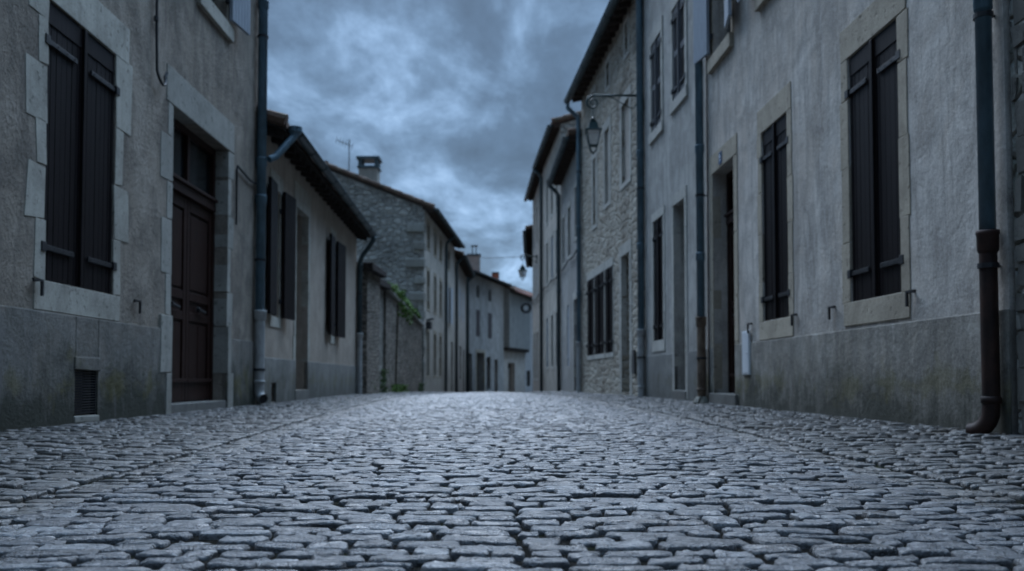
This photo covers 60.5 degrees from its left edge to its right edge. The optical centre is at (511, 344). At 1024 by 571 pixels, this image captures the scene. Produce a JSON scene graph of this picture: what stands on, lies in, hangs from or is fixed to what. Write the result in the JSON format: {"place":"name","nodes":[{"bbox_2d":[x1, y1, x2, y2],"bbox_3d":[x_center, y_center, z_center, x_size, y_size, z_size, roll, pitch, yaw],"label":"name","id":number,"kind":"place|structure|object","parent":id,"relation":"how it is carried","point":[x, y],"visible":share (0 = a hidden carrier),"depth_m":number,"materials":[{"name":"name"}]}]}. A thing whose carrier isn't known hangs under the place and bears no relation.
{"place":"outdoors","nodes":[
{"label":"outdoors","id":0,"kind":"place"},
{"bbox_2d":[0,410,315,504],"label":"pavement","id":1,"kind":"structure","parent":0,"point":[135,443],"depth_m":4.82,"materials":[{"name":"grey stone"}]},
{"bbox_2d":[209,391,453,415],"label":"pavement","id":2,"kind":"structure","parent":0,"point":[316,406],"depth_m":11.70,"materials":[{"name":"grey stone"}]},
{"bbox_2d":[379,369,389,392],"bbox_3d":[-3.174,0.922,21.925,0.201,0.658,0.875,0,-2,0],"label":"weed","id":3,"kind":"object","parent":2,"relation":"on","point":[382,380],"visible":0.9,"depth_m":21.86,"materials":[{"name":"green plant"}]},
{"bbox_2d":[418,383,424,391],"bbox_3d":[-2.922,1.397,28.508,0.213,0.370,1.048,0,-2,0],"label":"weed","id":4,"kind":"object","parent":2,"relation":"on","point":[421,387],"visible":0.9,"depth_m":28.35,"materials":[{"name":"green plant"}]},
{"bbox_2d":[267,0,608,292],"label":"sky","id":5,"kind":"structure","parent":0,"point":[456,100],"materials":[{"name":"grey"}]},
{"bbox_2d":[341,392,649,414],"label":"road","id":6,"kind":"structure","parent":0,"point":[490,402],"depth_m":11.80,"materials":[{"name":"grey stone"}]},
{"bbox_2d":[0,411,1023,570],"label":"road","id":7,"kind":"structure","parent":0,"point":[463,451],"depth_m":2.34,"materials":[{"name":"grey stone"}]},
{"bbox_2d":[0,394,1023,570],"bbox_3d":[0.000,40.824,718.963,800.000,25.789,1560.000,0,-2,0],"label":"ground","id":8,"kind":"structure","parent":0,"point":[514,536],"depth_m":2.06,"materials":[{"name":"grey stone"}]},
{"bbox_2d":[0,0,268,431],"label":"house","id":9,"kind":"structure","parent":8,"relation":"on","point":[133,160],"depth_m":7.25,"materials":[{"name":"stone"}]},
{"bbox_2d":[171,191,186,401],"bbox_3d":[-3.318,-0.474,8.568,0.105,2.066,0.744,0,-2,0],"label":"door","id":10,"kind":"structure","parent":9,"relation":"in","point":[179,204],"depth_m":8.76,"materials":[{"name":"brown wood"}]},
{"bbox_2d":[184,199,211,400],"bbox_3d":[-3.325,-0.446,9.318,0.105,2.066,0.744,0,-2,0],"label":"door","id":11,"kind":"structure","parent":9,"relation":"in","point":[199,220],"depth_m":9.31,"materials":[{"name":"brown wood"}]},
{"bbox_2d":[0,393,435,525],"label":"gutter","id":12,"kind":"object","parent":8,"relation":"on","point":[9,513],"visible":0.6,"depth_m":3.54,"materials":[{"name":"grey stone"}]},
{"bbox_2d":[256,106,376,404],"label":"house","id":13,"kind":"structure","parent":8,"relation":"on","point":[317,225],"depth_m":13.90,"materials":[{"name":"paint"}]},
{"bbox_2d":[356,262,386,393],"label":"stone pier","id":14,"kind":"structure","parent":8,"relation":"on","point":[373,273],"depth_m":19.88,"materials":[{"name":"grey stone"}]},
{"bbox_2d":[379,278,390,391],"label":"stone pier","id":15,"kind":"structure","parent":8,"relation":"on","point":[384,285],"depth_m":22.29,"materials":[{"name":"grey stone"}]},
{"bbox_2d":[324,156,464,391],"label":"house","id":16,"kind":"structure","parent":8,"relation":"on","point":[415,244],"depth_m":29.71,"materials":[{"name":"stone"}]},
{"bbox_2d":[336,136,352,170],"bbox_3d":[-5.820,-6.416,30.474,0.608,1.642,0.036,1,-2,-13],"label":"tv aerial","id":17,"kind":"object","parent":16,"relation":"attached to","point":[348,148],"visible":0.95,"depth_m":30.50,"materials":[{"name":"black metal"}]},
{"bbox_2d":[391,384,408,391],"bbox_3d":[-3.088,1.216,24.267,0.263,0.295,2.345,0,-2,0],"label":"weed","id":18,"kind":"object","parent":8,"relation":"on","point":[397,388],"visible":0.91,"depth_m":24.02,"materials":[{"name":"green plant"}]},
{"bbox_2d":[383,290,423,391],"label":"garden wall","id":19,"kind":"structure","parent":8,"relation":"on","point":[409,360],"depth_m":25.12,"materials":[{"name":"grey stone"}]},
{"bbox_2d":[388,282,420,383],"bbox_3d":[-3.256,-0.196,25.432,0.618,2.828,5.357,0,-2,2],"label":"ivy","id":20,"kind":"object","parent":19,"relation":"attached to","point":[400,294],"visible":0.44,"depth_m":24.68,"materials":[{"name":"green plant"}]},
{"bbox_2d":[454,249,475,391],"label":"house","id":21,"kind":"structure","parent":8,"relation":"on","point":[463,269],"depth_m":41.96,"materials":[{"name":"grey paint"}]},
{"bbox_2d":[466,245,512,391],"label":"house","id":22,"kind":"structure","parent":8,"relation":"on","point":[485,332],"depth_m":51.10,"materials":[{"name":"grey paint"}]},
{"bbox_2d":[492,272,532,392],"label":"house","id":23,"kind":"structure","parent":8,"relation":"on","point":[516,333],"depth_m":57.30,"materials":[{"name":"grey paint"}]},
{"bbox_2d":[508,370,509,391],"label":"door","id":24,"kind":"structure","parent":23,"relation":"in","point":[508,370],"depth_m":57.23,"materials":[{"name":"grey wood"}]},
{"bbox_2d":[513,286,532,392],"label":"house","id":25,"kind":"structure","parent":8,"relation":"on","point":[529,372],"depth_m":60.97,"materials":[{"name":"grey paint"}]},
{"bbox_2d":[527,370,528,385],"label":"window","id":26,"kind":"structure","parent":25,"relation":"in","point":[527,370],"depth_m":60.72,"materials":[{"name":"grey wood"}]},
{"bbox_2d":[524,168,542,391],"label":"house","id":27,"kind":"structure","parent":8,"relation":"on","point":[532,192],"depth_m":35.79,"materials":[{"name":"paint"}]},
{"bbox_2d":[521,298,532,312],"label":"round sign","id":28,"kind":"object","parent":27,"relation":"attached to","point":[526,307],"visible":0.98,"depth_m":50.27,"materials":[{"name":"black metal"}]},
{"bbox_2d":[523,224,532,253],"bbox_3d":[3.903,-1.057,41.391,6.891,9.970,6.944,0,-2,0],"label":"window shutter","id":29,"kind":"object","parent":27,"relation":"attached to","point":[528,240],"depth_m":40.70,"materials":[{"name":"grey wood"}]},
{"bbox_2d":[518,254,537,280],"bbox_3d":[0.665,-3.090,35.043,0.942,1.115,0.283,2,-3,-42],"label":"street lamp","id":30,"kind":"object","parent":27,"relation":"attached to","point":[522,271],"visible":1,"depth_m":34.79,"materials":[{"name":"black metal"}]},
{"bbox_2d":[524,253,532,267],"bbox_3d":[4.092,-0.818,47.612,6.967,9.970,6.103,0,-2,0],"label":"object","id":31,"kind":"structure","parent":27,"relation":"attached to","point":[529,261],"depth_m":47.98,"materials":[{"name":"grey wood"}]},
{"bbox_2d":[532,111,580,390],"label":"house","id":32,"kind":"structure","parent":8,"relation":"on","point":[556,131],"depth_m":30.22,"materials":[{"name":"paint"}]},
{"bbox_2d":[532,249,576,304],"bbox_3d":[1.264,-2.082,29.902,0.099,0.128,15.620,0,-2,-3],"label":"facade cable","id":33,"kind":"object","parent":32,"relation":"attached to","point":[556,276],"visible":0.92,"depth_m":26.18,"materials":[{"name":"black plastic"}]},
{"bbox_2d":[546,128,581,391],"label":"house","id":34,"kind":"structure","parent":8,"relation":"on","point":[563,173],"depth_m":24.73,"materials":[{"name":"grey paint"}]},
{"bbox_2d":[564,0,644,395],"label":"house","id":35,"kind":"structure","parent":8,"relation":"on","point":[607,358],"depth_m":17.91,"materials":[{"name":"stone"}]},
{"bbox_2d":[595,168,595,222],"bbox_3d":[1.918,-3.453,19.787,0.016,1.496,0.367,0,-2,-5],"label":"blocked window","id":36,"kind":"structure","parent":35,"relation":"in","point":[595,168],"depth_m":19.94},
{"bbox_2d":[607,130,608,201],"bbox_3d":[2.043,-3.734,18.322,0.016,1.546,0.478,0,-2,-5],"label":"blocked window","id":37,"kind":"structure","parent":35,"relation":"in","point":[608,130],"depth_m":18.45,"materials":[{"name":"grey stone"}]},
{"bbox_2d":[585,94,635,153],"bbox_3d":[1.739,-3.860,15.259,0.941,1.115,0.283,0,-2,0],"label":"street lamp","id":38,"kind":"object","parent":35,"relation":"attached to","point":[593,130],"visible":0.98,"depth_m":15.21,"materials":[{"name":"black metal"}]},
{"bbox_2d":[624,101,628,180],"bbox_3d":[2.196,-3.828,16.529,0.016,1.496,0.668,0,-2,-5],"label":"blocked window","id":39,"kind":"structure","parent":35,"relation":"in","point":[626,110],"depth_m":16.68,"materials":[{"name":"grey stone"}]},
{"bbox_2d":[636,0,706,400],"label":"house","id":40,"kind":"structure","parent":8,"relation":"on","point":[667,349],"depth_m":13.47,"materials":[{"name":"grey paint"}]},
{"bbox_2d":[539,393,1023,517],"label":"gutter","id":41,"kind":"object","parent":8,"relation":"on","point":[1006,505],"visible":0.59,"depth_m":3.68,"materials":[{"name":"grey stone"}]},
{"bbox_2d":[693,0,1018,434],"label":"house","id":42,"kind":"structure","parent":8,"relation":"on","point":[860,255],"depth_m":6.86,"materials":[{"name":"paint"}]},
{"bbox_2d":[727,17,730,33],"bbox_3d":[2.748,-4.433,10.696,0.040,1.640,0.781,0,-2,-2],"label":"window","id":43,"kind":"structure","parent":42,"relation":"in","point":[729,25],"depth_m":11.02,"materials":[{"name":"grey wood"}]},
{"bbox_2d":[729,223,735,391],"bbox_3d":[2.732,-0.463,10.553,0.101,2.076,0.755,0,-2,-2],"label":"door","id":44,"kind":"structure","parent":42,"relation":"in","point":[731,228],"depth_m":10.85,"materials":[{"name":"brown wood"}]},
{"bbox_2d":[1009,0,1023,434],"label":"house","id":45,"kind":"structure","parent":8,"relation":"on","point":[1016,13],"depth_m":4.83,"materials":[{"name":"grey stone"}]},
{"bbox_2d":[527,391,762,415],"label":"pavement","id":46,"kind":"structure","parent":0,"point":[667,407],"depth_m":11.82,"materials":[{"name":"grey stone"}]},
{"bbox_2d":[676,408,1023,499],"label":"pavement","id":47,"kind":"structure","parent":0,"point":[935,452],"depth_m":4.69,"materials":[{"name":"grey stone"}]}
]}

